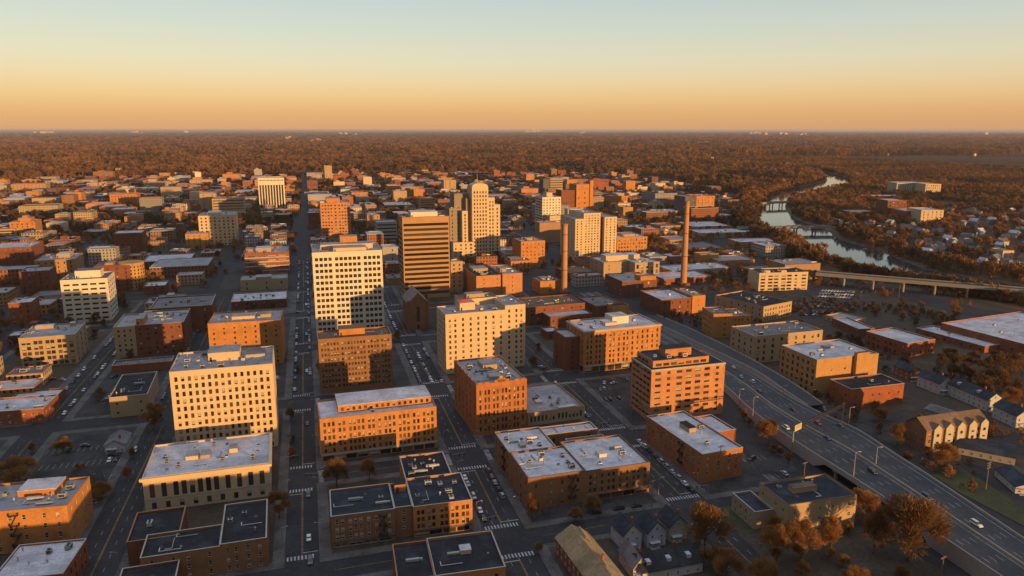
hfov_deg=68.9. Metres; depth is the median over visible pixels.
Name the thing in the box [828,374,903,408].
brick garage
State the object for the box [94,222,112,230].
town building
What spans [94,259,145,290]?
office building
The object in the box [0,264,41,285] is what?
town building
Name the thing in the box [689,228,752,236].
town building
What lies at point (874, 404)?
tree
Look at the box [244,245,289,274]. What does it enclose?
office building
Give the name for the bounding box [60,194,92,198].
brick building
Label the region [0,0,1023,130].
sky
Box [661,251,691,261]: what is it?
town building
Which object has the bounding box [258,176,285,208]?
town building
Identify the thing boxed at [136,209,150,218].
town building
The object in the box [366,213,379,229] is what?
brick building
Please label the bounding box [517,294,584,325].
brick stores
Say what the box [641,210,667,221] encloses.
town building
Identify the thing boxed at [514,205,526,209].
town building
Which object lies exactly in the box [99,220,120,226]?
town building
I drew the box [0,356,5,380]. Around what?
town building
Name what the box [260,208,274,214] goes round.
town building
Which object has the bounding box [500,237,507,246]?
town building
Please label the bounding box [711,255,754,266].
brick building
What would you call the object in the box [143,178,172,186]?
town building
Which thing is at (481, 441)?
pavement
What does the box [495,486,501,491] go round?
car
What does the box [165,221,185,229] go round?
town building
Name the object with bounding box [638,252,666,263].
town building
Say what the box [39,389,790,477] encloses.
parking marking
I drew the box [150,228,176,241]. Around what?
town building
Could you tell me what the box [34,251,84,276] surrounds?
town building
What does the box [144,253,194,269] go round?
town building
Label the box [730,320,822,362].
tan mill
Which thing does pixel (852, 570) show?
tree
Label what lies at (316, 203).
town building
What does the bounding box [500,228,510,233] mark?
town building
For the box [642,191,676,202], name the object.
town building
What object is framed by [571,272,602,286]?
town building
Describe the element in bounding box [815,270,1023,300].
viaduct
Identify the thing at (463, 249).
office building
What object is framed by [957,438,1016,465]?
garage
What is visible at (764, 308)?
tan warehouse
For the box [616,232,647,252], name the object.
brick wing
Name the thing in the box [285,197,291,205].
town building
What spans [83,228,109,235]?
town building
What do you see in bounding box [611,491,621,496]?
window
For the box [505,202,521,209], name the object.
town building
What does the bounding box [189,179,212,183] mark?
town building
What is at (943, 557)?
utility pole
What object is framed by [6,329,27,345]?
town building
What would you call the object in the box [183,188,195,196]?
town building
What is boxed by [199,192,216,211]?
town building
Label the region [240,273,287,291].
town building
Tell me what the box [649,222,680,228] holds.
warehouse
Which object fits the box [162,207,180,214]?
town building
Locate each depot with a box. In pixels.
[640,288,705,314]
[825,312,865,322]
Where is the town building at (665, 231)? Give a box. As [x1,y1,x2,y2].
[659,228,676,235]
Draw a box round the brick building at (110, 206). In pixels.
[99,204,125,213]
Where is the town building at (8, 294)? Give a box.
[0,286,19,304]
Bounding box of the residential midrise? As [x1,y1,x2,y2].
[630,343,725,419]
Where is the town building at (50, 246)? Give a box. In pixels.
[44,241,70,251]
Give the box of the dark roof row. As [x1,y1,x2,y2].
[329,451,472,547]
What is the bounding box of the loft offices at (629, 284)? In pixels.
[605,272,656,297]
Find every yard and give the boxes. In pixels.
[2,285,31,296]
[3,330,112,388]
[56,301,139,324]
[80,235,113,242]
[81,243,113,248]
[127,251,165,259]
[131,275,213,293]
[138,411,282,565]
[152,241,174,249]
[180,243,230,247]
[192,249,229,258]
[218,273,288,289]
[228,260,245,271]
[235,292,291,311]
[238,246,291,257]
[242,238,291,245]
[267,222,293,228]
[327,476,472,553]
[395,286,459,302]
[502,221,534,227]
[511,228,534,235]
[520,259,568,273]
[532,333,553,352]
[547,246,561,255]
[548,533,730,575]
[647,245,663,252]
[660,260,693,264]
[712,284,1023,476]
[721,516,947,575]
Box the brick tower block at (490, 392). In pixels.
[454,355,526,436]
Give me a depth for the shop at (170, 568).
247.33 m
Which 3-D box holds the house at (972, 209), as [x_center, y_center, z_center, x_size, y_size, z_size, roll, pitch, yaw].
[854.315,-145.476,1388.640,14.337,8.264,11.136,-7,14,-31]
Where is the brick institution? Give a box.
[463,264,521,295]
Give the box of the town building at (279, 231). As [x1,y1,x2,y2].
[269,230,288,237]
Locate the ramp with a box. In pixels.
[645,315,821,405]
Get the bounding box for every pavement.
[0,329,113,427]
[0,436,20,457]
[15,423,147,538]
[52,300,145,326]
[62,331,196,421]
[115,408,290,575]
[227,291,296,313]
[277,316,295,400]
[310,290,314,311]
[311,310,394,344]
[312,343,418,396]
[314,405,448,469]
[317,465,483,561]
[357,569,393,575]
[390,285,463,305]
[415,307,436,335]
[421,340,542,383]
[450,381,600,448]
[487,460,670,529]
[515,291,529,297]
[525,325,543,327]
[525,332,579,371]
[538,520,739,575]
[575,373,645,430]
[642,440,778,499]
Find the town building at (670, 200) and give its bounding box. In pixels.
[665,198,673,206]
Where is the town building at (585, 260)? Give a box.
[574,256,597,266]
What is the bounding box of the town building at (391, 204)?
[382,202,412,207]
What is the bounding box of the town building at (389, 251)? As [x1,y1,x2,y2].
[380,244,397,259]
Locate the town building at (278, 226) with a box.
[271,223,286,229]
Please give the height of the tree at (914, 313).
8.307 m
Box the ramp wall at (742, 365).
[657,314,822,411]
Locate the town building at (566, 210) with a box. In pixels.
[565,207,582,213]
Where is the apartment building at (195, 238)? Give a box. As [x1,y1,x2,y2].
[185,231,209,248]
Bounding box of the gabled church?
[402,286,428,329]
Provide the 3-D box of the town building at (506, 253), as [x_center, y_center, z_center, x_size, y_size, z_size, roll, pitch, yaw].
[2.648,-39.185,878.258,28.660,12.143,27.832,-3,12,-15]
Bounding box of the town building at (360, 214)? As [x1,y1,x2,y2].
[350,210,385,222]
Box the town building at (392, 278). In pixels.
[385,273,399,283]
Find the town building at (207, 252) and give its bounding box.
[201,248,221,256]
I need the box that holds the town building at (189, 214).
[183,211,197,218]
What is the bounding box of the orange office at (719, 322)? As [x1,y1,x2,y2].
[701,306,750,337]
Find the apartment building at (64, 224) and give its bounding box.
[46,221,68,231]
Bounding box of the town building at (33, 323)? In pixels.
[23,320,59,328]
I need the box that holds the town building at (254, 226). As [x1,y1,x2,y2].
[246,225,263,232]
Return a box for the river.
[759,168,1023,287]
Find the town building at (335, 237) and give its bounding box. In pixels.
[329,235,339,241]
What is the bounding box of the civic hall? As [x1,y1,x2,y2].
[139,432,271,510]
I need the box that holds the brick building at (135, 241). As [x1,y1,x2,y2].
[113,229,147,252]
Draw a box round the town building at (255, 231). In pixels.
[242,228,263,243]
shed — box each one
[832,317,874,336]
[916,325,999,352]
[924,404,955,414]
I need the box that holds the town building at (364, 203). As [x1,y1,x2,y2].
[358,201,371,206]
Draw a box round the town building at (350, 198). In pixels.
[341,196,352,203]
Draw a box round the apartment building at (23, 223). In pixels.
[9,215,42,234]
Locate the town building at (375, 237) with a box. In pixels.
[365,231,383,245]
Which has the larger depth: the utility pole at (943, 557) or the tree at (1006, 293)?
the tree at (1006, 293)
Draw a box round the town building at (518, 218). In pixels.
[507,215,525,221]
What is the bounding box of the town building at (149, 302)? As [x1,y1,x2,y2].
[144,297,156,310]
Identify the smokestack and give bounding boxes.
[558,223,569,294]
[676,201,689,286]
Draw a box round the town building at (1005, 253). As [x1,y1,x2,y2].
[990,248,1014,258]
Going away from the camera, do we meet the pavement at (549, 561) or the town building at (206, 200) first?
the pavement at (549, 561)
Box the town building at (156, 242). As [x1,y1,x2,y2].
[147,236,168,247]
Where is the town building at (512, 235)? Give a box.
[500,233,519,237]
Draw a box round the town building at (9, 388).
[0,378,43,397]
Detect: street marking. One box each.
[19,283,753,575]
[27,291,750,570]
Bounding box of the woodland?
[0,132,1023,490]
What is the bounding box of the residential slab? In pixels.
[560,209,616,259]
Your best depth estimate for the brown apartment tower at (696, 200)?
1318.17 m
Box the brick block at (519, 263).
[504,256,530,270]
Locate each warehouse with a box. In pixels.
[116,187,159,192]
[386,184,399,195]
[399,186,417,196]
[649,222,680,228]
[654,270,710,284]
[659,262,729,273]
[679,221,730,228]
[714,290,791,321]
[728,238,772,246]
[861,194,906,198]
[941,311,1023,356]
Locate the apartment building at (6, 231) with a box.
[0,227,16,237]
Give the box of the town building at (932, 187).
[915,183,940,192]
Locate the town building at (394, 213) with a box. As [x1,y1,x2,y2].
[392,211,407,218]
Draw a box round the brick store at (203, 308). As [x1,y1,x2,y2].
[149,294,216,331]
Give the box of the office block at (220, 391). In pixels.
[169,344,278,446]
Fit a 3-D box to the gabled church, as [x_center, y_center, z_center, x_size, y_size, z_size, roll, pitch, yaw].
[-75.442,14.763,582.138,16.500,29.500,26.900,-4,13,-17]
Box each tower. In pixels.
[60,267,118,321]
[195,172,201,176]
[311,234,384,332]
[324,165,331,179]
[362,176,371,185]
[398,210,449,297]
[445,182,499,258]
[535,192,560,220]
[674,194,714,215]
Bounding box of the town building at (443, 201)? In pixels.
[437,198,449,206]
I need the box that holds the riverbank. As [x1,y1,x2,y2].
[760,168,1023,302]
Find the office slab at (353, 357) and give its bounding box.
[317,324,392,393]
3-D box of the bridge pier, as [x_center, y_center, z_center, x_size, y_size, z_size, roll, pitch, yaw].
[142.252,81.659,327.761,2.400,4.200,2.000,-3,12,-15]
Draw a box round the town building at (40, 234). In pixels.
[21,229,49,242]
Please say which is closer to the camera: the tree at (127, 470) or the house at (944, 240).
the tree at (127, 470)
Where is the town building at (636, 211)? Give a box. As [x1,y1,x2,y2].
[633,209,646,215]
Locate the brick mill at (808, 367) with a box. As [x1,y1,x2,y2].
[779,339,878,394]
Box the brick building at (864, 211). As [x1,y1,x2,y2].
[839,209,875,218]
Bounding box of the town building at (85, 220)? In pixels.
[72,218,91,228]
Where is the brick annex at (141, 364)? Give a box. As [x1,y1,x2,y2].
[112,356,174,373]
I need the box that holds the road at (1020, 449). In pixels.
[987,435,1023,455]
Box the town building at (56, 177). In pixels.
[36,176,59,179]
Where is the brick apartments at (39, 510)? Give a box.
[0,476,93,553]
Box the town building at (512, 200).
[502,198,517,207]
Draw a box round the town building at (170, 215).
[164,211,181,220]
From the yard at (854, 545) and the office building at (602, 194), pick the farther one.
the office building at (602, 194)
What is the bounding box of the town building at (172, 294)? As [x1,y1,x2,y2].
[158,293,186,296]
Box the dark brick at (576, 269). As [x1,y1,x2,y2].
[555,265,595,281]
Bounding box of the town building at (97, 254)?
[87,246,119,266]
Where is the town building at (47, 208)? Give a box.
[18,203,63,215]
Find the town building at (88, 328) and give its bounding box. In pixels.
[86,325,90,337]
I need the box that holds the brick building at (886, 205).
[875,198,906,213]
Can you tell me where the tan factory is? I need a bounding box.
[18,321,88,365]
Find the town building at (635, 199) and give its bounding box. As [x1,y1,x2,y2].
[628,197,640,202]
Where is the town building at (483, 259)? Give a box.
[474,253,496,264]
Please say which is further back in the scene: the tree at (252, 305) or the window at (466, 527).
the tree at (252, 305)
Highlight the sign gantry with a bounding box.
[791,402,845,452]
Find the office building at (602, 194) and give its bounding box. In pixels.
[593,192,610,196]
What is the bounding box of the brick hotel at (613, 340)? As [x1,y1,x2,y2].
[553,312,661,372]
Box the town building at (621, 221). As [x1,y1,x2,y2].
[617,218,627,229]
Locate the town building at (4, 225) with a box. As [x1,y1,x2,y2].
[0,224,9,227]
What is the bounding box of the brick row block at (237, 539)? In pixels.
[126,499,268,575]
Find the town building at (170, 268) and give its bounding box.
[149,257,213,278]
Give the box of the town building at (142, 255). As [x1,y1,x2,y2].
[128,252,151,259]
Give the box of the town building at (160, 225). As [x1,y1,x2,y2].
[139,223,162,227]
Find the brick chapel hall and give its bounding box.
[532,276,559,293]
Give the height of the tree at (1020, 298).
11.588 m
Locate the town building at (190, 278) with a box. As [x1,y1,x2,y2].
[176,271,204,284]
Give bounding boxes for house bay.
[577,526,591,541]
[597,553,608,567]
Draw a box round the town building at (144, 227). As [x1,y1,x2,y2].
[133,226,158,230]
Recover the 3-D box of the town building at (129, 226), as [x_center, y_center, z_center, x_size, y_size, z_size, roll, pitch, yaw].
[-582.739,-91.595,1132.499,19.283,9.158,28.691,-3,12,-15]
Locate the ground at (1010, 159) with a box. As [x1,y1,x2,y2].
[0,130,1023,309]
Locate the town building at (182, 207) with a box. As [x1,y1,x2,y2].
[171,205,185,216]
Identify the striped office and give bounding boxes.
[539,178,562,193]
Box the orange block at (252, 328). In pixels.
[207,309,285,362]
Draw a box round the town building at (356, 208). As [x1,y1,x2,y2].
[350,206,361,211]
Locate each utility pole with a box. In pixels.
[650,480,655,505]
[718,446,722,487]
[940,556,946,575]
[985,462,991,488]
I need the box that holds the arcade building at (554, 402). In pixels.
[527,382,584,425]
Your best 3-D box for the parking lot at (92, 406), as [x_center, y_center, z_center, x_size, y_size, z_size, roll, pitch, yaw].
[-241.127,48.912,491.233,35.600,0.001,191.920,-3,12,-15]
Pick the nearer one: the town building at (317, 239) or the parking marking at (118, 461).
the parking marking at (118, 461)
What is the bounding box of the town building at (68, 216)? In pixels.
[55,212,73,223]
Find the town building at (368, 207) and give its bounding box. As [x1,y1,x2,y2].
[365,203,376,210]
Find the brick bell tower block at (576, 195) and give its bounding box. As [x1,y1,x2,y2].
[556,180,593,208]
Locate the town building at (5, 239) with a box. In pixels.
[0,235,20,242]
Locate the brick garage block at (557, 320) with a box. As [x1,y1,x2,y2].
[542,309,591,328]
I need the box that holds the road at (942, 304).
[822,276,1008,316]
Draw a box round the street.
[0,174,1023,575]
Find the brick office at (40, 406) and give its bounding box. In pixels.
[0,388,65,425]
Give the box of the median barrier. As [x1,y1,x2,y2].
[588,292,1023,565]
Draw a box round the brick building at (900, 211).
[890,208,910,216]
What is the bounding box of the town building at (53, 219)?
[44,218,63,226]
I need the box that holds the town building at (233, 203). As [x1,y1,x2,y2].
[212,196,245,213]
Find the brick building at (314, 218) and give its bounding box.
[307,211,319,227]
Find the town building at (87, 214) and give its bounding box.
[73,209,97,220]
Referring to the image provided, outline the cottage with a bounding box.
[618,538,645,575]
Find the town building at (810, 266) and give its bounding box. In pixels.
[768,258,820,278]
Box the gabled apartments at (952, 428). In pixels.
[904,409,989,451]
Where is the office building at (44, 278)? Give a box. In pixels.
[19,265,57,293]
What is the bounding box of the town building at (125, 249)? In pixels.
[119,246,130,257]
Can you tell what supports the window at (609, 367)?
in the brick hotel at (613, 340)
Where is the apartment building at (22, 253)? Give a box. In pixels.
[0,241,44,265]
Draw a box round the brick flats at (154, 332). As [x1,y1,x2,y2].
[113,308,192,357]
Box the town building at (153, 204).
[139,197,164,212]
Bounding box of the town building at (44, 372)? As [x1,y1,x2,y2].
[6,364,52,384]
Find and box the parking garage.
[374,219,396,243]
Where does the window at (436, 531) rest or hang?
in the dark roof row
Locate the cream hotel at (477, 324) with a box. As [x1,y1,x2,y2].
[436,291,524,373]
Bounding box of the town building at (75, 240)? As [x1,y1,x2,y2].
[49,235,80,245]
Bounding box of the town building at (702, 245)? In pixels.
[669,242,719,251]
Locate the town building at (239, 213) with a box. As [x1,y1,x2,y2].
[237,211,245,216]
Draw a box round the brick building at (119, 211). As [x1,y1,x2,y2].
[110,207,137,215]
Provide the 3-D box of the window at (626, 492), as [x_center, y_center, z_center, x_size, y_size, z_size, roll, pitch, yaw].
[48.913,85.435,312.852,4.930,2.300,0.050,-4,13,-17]
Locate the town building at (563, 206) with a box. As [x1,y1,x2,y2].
[531,203,568,218]
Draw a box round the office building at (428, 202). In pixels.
[418,196,434,209]
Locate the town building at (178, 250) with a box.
[169,248,191,253]
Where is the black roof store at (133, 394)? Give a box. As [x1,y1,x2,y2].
[109,371,158,417]
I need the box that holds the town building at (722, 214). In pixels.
[718,213,730,217]
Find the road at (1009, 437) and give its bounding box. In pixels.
[904,430,1023,465]
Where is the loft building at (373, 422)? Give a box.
[316,385,436,461]
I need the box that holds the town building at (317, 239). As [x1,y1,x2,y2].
[310,237,325,243]
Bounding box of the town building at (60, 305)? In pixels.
[56,296,63,313]
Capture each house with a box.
[69,466,108,500]
[103,429,131,454]
[633,540,704,575]
[885,219,896,225]
[886,230,895,237]
[893,360,921,381]
[909,222,916,229]
[914,227,924,233]
[914,239,924,245]
[917,369,950,394]
[921,247,933,252]
[922,238,933,244]
[926,244,938,251]
[932,226,943,231]
[935,241,946,249]
[942,234,952,239]
[942,238,957,244]
[946,207,954,211]
[946,238,956,246]
[947,377,1003,411]
[956,220,967,225]
[958,236,973,242]
[960,232,974,236]
[965,230,977,236]
[966,222,978,228]
[967,207,976,211]
[968,218,979,223]
[968,243,980,248]
[974,228,985,235]
[976,257,987,264]
[986,217,996,222]
[987,253,1002,262]
[989,221,996,227]
[992,398,1023,427]
[994,241,1005,247]
[994,464,1023,495]
[996,237,1009,245]
[1000,234,1011,241]
[1001,257,1016,263]
[1007,230,1020,237]
[1017,253,1023,262]
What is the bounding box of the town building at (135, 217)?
[124,214,141,221]
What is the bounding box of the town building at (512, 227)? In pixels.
[504,225,521,229]
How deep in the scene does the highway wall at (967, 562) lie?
318.33 m
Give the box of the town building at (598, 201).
[593,196,603,206]
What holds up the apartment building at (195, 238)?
on the street
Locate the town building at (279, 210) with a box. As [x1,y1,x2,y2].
[275,208,291,213]
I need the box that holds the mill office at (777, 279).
[748,267,807,290]
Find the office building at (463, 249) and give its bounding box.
[451,240,473,259]
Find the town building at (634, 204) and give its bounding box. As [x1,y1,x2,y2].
[630,203,641,206]
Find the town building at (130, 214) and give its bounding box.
[127,212,143,222]
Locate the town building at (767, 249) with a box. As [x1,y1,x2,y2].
[751,241,785,257]
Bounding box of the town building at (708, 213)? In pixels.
[683,206,718,221]
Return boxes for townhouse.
[609,511,642,548]
[633,509,666,549]
[657,504,689,542]
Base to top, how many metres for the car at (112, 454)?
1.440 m
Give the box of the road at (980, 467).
[943,438,1023,507]
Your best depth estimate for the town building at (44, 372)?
448.33 m
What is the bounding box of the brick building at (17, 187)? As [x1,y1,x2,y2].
[11,183,50,191]
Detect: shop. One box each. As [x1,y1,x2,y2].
[0,538,88,575]
[120,559,180,575]
[392,530,505,575]
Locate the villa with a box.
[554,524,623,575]
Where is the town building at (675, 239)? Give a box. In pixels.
[659,235,692,243]
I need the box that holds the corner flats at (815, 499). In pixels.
[731,473,856,530]
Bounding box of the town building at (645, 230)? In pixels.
[633,225,658,238]
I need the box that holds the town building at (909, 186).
[887,182,924,192]
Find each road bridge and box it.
[737,225,835,232]
[740,201,789,207]
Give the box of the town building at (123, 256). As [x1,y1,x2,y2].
[120,253,126,259]
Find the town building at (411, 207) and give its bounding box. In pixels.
[404,205,415,211]
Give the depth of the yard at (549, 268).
817.74 m
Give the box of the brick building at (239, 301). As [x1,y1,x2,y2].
[231,290,286,310]
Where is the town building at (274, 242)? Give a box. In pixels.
[264,238,286,245]
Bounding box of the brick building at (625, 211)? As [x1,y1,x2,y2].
[618,206,632,218]
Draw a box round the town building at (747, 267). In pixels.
[741,265,767,273]
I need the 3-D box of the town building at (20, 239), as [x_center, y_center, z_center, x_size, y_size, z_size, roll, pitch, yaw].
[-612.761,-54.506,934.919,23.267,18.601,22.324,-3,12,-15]
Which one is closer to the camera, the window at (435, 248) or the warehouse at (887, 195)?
the window at (435, 248)
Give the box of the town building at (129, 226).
[118,223,136,229]
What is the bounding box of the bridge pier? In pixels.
[832,470,837,478]
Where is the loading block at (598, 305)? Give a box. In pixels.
[578,295,628,316]
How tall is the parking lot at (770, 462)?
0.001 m
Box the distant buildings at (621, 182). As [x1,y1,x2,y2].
[0,129,1013,210]
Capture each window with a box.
[149,484,154,497]
[152,503,156,508]
[161,482,166,496]
[173,481,178,494]
[176,370,273,444]
[181,480,186,493]
[189,479,195,492]
[198,478,203,491]
[206,477,211,490]
[214,476,219,489]
[225,475,230,487]
[237,473,241,486]
[248,472,253,484]
[259,185,261,204]
[259,470,264,483]
[262,185,264,204]
[265,185,267,204]
[268,185,270,204]
[270,185,272,204]
[273,185,275,205]
[276,185,278,207]
[279,185,281,208]
[281,185,284,208]
[322,338,390,387]
[323,455,333,460]
[334,542,347,546]
[335,454,344,458]
[338,416,391,444]
[339,255,381,326]
[347,452,356,457]
[349,540,362,544]
[358,451,367,456]
[364,538,377,542]
[369,450,379,454]
[379,536,391,540]
[381,448,390,453]
[392,447,401,452]
[403,222,447,226]
[403,227,447,231]
[403,445,412,450]
[404,232,447,236]
[404,237,447,240]
[404,242,447,245]
[404,247,448,250]
[404,252,448,255]
[404,257,448,260]
[405,261,448,265]
[405,266,448,270]
[405,271,448,275]
[405,276,448,280]
[405,281,448,285]
[405,285,448,289]
[414,444,423,449]
[416,307,419,321]
[416,531,427,535]
[419,290,448,293]
[425,443,434,448]
[430,529,441,533]
[438,315,501,368]
[444,527,455,532]
[446,191,497,253]
[457,525,468,530]
[556,326,605,369]
[561,232,614,257]
[585,367,590,371]
[592,366,598,371]
[599,493,609,498]
[600,365,605,370]
[607,364,613,369]
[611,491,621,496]
[615,363,620,368]
[622,362,628,367]
[624,489,633,494]
[636,487,645,492]
[638,356,651,373]
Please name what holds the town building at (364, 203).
on the street
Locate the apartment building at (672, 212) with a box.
[646,209,680,216]
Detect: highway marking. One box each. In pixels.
[587,293,1023,575]
[661,335,1022,566]
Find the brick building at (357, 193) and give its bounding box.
[350,191,367,202]
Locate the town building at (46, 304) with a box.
[39,298,57,313]
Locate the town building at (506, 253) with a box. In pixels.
[500,249,511,258]
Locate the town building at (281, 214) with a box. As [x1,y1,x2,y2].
[275,212,291,217]
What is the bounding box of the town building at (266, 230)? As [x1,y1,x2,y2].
[263,225,268,234]
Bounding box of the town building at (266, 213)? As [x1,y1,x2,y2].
[261,210,273,219]
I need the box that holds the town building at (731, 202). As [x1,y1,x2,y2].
[720,198,738,208]
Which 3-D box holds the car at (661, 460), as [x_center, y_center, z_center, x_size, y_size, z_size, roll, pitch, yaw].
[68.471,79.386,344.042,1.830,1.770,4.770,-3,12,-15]
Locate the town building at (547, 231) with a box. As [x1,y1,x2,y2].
[535,220,560,242]
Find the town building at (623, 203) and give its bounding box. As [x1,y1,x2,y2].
[615,201,630,210]
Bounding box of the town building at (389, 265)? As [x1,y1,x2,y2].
[382,260,399,275]
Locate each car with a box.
[79,443,90,446]
[108,452,117,455]
[306,490,310,497]
[306,534,310,540]
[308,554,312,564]
[470,491,476,499]
[477,507,482,513]
[480,514,486,521]
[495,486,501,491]
[499,492,504,498]
[590,509,601,514]
[612,504,624,510]
[631,503,642,507]
[657,458,664,463]
[662,463,669,468]
[674,474,681,479]
[680,480,688,485]
[687,486,694,491]
[747,455,756,460]
[780,470,788,475]
[867,467,877,473]
[921,492,932,499]
[969,518,982,527]
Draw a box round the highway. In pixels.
[582,293,1023,575]
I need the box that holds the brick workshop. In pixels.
[865,327,934,356]
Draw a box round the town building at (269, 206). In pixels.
[263,204,275,211]
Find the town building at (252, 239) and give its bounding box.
[244,233,260,246]
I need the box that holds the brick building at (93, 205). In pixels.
[85,202,112,209]
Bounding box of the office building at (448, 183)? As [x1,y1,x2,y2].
[441,179,455,188]
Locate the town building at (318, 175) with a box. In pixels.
[306,173,333,180]
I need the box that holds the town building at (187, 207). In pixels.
[172,203,189,211]
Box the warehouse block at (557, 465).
[495,421,649,509]
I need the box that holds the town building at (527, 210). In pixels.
[521,208,530,214]
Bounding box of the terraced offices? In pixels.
[590,252,659,278]
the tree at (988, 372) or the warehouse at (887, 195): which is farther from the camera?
the warehouse at (887, 195)
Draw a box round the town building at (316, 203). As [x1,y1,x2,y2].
[308,201,319,206]
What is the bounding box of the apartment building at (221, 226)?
[198,210,238,244]
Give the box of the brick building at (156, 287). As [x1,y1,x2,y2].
[144,281,168,294]
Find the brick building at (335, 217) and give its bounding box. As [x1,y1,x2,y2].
[319,197,350,239]
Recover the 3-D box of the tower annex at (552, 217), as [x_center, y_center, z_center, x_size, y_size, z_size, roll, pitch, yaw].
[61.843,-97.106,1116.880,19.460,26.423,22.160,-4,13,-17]
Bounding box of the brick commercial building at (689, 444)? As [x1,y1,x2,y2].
[646,410,742,482]
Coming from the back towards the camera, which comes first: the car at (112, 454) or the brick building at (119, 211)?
the brick building at (119, 211)
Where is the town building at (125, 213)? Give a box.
[122,211,135,215]
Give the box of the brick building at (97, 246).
[85,245,113,252]
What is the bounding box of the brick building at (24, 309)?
[8,296,40,324]
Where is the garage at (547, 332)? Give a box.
[541,326,556,338]
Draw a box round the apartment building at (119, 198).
[109,192,139,206]
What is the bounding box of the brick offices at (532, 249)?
[512,237,544,267]
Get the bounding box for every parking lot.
[0,426,137,566]
[0,440,7,447]
[73,353,177,417]
[275,318,289,397]
[324,345,410,393]
[326,447,438,464]
[420,308,436,333]
[428,342,533,380]
[483,419,580,444]
[511,485,656,521]
[584,375,646,425]
[686,460,769,493]
[745,445,797,475]
[790,288,863,319]
[848,410,905,435]
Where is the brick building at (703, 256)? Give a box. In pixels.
[694,251,718,262]
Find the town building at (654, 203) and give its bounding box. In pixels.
[648,200,663,208]
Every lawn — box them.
[721,506,759,533]
[931,472,1023,525]
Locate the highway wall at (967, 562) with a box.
[580,292,1023,575]
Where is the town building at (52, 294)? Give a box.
[33,290,61,297]
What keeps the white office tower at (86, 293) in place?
on the street
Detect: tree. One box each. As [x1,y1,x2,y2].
[0,309,4,317]
[0,319,11,330]
[0,454,38,482]
[5,336,18,346]
[13,347,19,354]
[17,322,26,328]
[26,441,35,450]
[48,308,56,314]
[51,436,73,452]
[52,314,63,320]
[63,316,72,322]
[70,463,86,474]
[88,317,97,323]
[88,328,99,338]
[90,312,101,322]
[91,387,105,399]
[91,480,113,500]
[117,296,122,307]
[120,299,130,308]
[121,466,131,477]
[126,349,134,358]
[129,447,135,458]
[139,402,164,429]
[198,280,207,286]
[248,301,257,309]
[266,490,292,517]
[267,300,275,308]
[285,407,294,420]
[288,446,297,458]
[320,457,349,487]
[358,457,376,480]
[394,330,400,340]
[526,492,540,520]
[528,355,537,367]
[534,542,543,554]
[535,343,542,351]
[567,507,583,520]
[582,495,601,510]
[684,500,734,551]
[697,544,720,569]
[700,285,705,293]
[708,285,715,293]
[710,547,747,575]
[713,278,721,287]
[735,283,742,289]
[740,408,746,419]
[744,555,780,575]
[745,282,751,290]
[746,417,752,426]
[753,419,762,431]
[757,417,778,445]
[757,524,792,564]
[764,515,780,527]
[769,444,778,451]
[776,446,784,455]
[780,515,822,559]
[783,452,793,462]
[794,559,811,575]
[816,513,843,556]
[832,278,841,284]
[832,330,842,338]
[837,553,850,567]
[840,564,870,575]
[842,519,853,531]
[851,488,882,519]
[854,335,865,344]
[861,504,890,554]
[869,400,879,411]
[871,308,878,315]
[871,407,888,419]
[875,421,884,431]
[877,491,956,560]
[881,365,890,372]
[887,423,907,445]
[887,522,897,537]
[893,565,912,575]
[897,356,906,360]
[898,311,906,319]
[899,297,906,305]
[902,451,912,460]
[908,311,919,318]
[912,317,919,325]
[923,446,934,456]
[926,309,931,316]
[933,441,961,467]
[935,353,946,367]
[939,310,947,317]
[941,347,959,357]
[943,353,964,375]
[949,362,971,378]
[950,303,962,319]
[962,350,981,365]
[966,368,977,378]
[972,372,992,389]
[976,356,994,372]
[977,368,996,385]
[979,285,994,298]
[987,353,1011,369]
[989,349,998,365]
[989,368,1010,391]
[991,289,1003,300]
[999,289,1016,301]
[999,351,1010,362]
[1000,386,1023,403]
[1003,363,1019,380]
[1007,353,1023,372]
[1012,378,1022,389]
[1017,293,1023,302]
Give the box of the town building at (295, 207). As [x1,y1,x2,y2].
[287,204,299,212]
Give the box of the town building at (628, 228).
[621,225,637,231]
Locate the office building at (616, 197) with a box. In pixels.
[604,192,627,202]
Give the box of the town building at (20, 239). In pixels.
[8,236,35,241]
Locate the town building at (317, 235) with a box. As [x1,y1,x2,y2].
[310,234,326,241]
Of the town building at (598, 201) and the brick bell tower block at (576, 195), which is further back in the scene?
the town building at (598, 201)
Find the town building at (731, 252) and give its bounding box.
[718,250,747,256]
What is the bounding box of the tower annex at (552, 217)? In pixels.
[545,214,560,220]
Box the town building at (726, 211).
[718,207,730,213]
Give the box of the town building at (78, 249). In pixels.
[56,246,85,258]
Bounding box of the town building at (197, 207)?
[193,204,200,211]
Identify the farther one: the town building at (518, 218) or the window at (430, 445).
the town building at (518, 218)
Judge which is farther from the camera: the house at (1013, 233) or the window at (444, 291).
the house at (1013, 233)
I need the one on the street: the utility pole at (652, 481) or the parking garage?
the parking garage
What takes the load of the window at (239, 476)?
in the civic hall
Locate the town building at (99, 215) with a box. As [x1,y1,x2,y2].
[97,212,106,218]
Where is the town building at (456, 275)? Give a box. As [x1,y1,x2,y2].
[450,258,462,291]
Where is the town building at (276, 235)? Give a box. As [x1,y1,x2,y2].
[270,232,287,240]
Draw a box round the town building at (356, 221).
[353,218,384,226]
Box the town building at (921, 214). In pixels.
[907,207,943,223]
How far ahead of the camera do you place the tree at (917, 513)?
258.50 m
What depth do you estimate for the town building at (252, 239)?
963.59 m
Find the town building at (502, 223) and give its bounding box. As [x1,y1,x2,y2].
[500,221,515,226]
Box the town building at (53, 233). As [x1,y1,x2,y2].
[49,230,56,238]

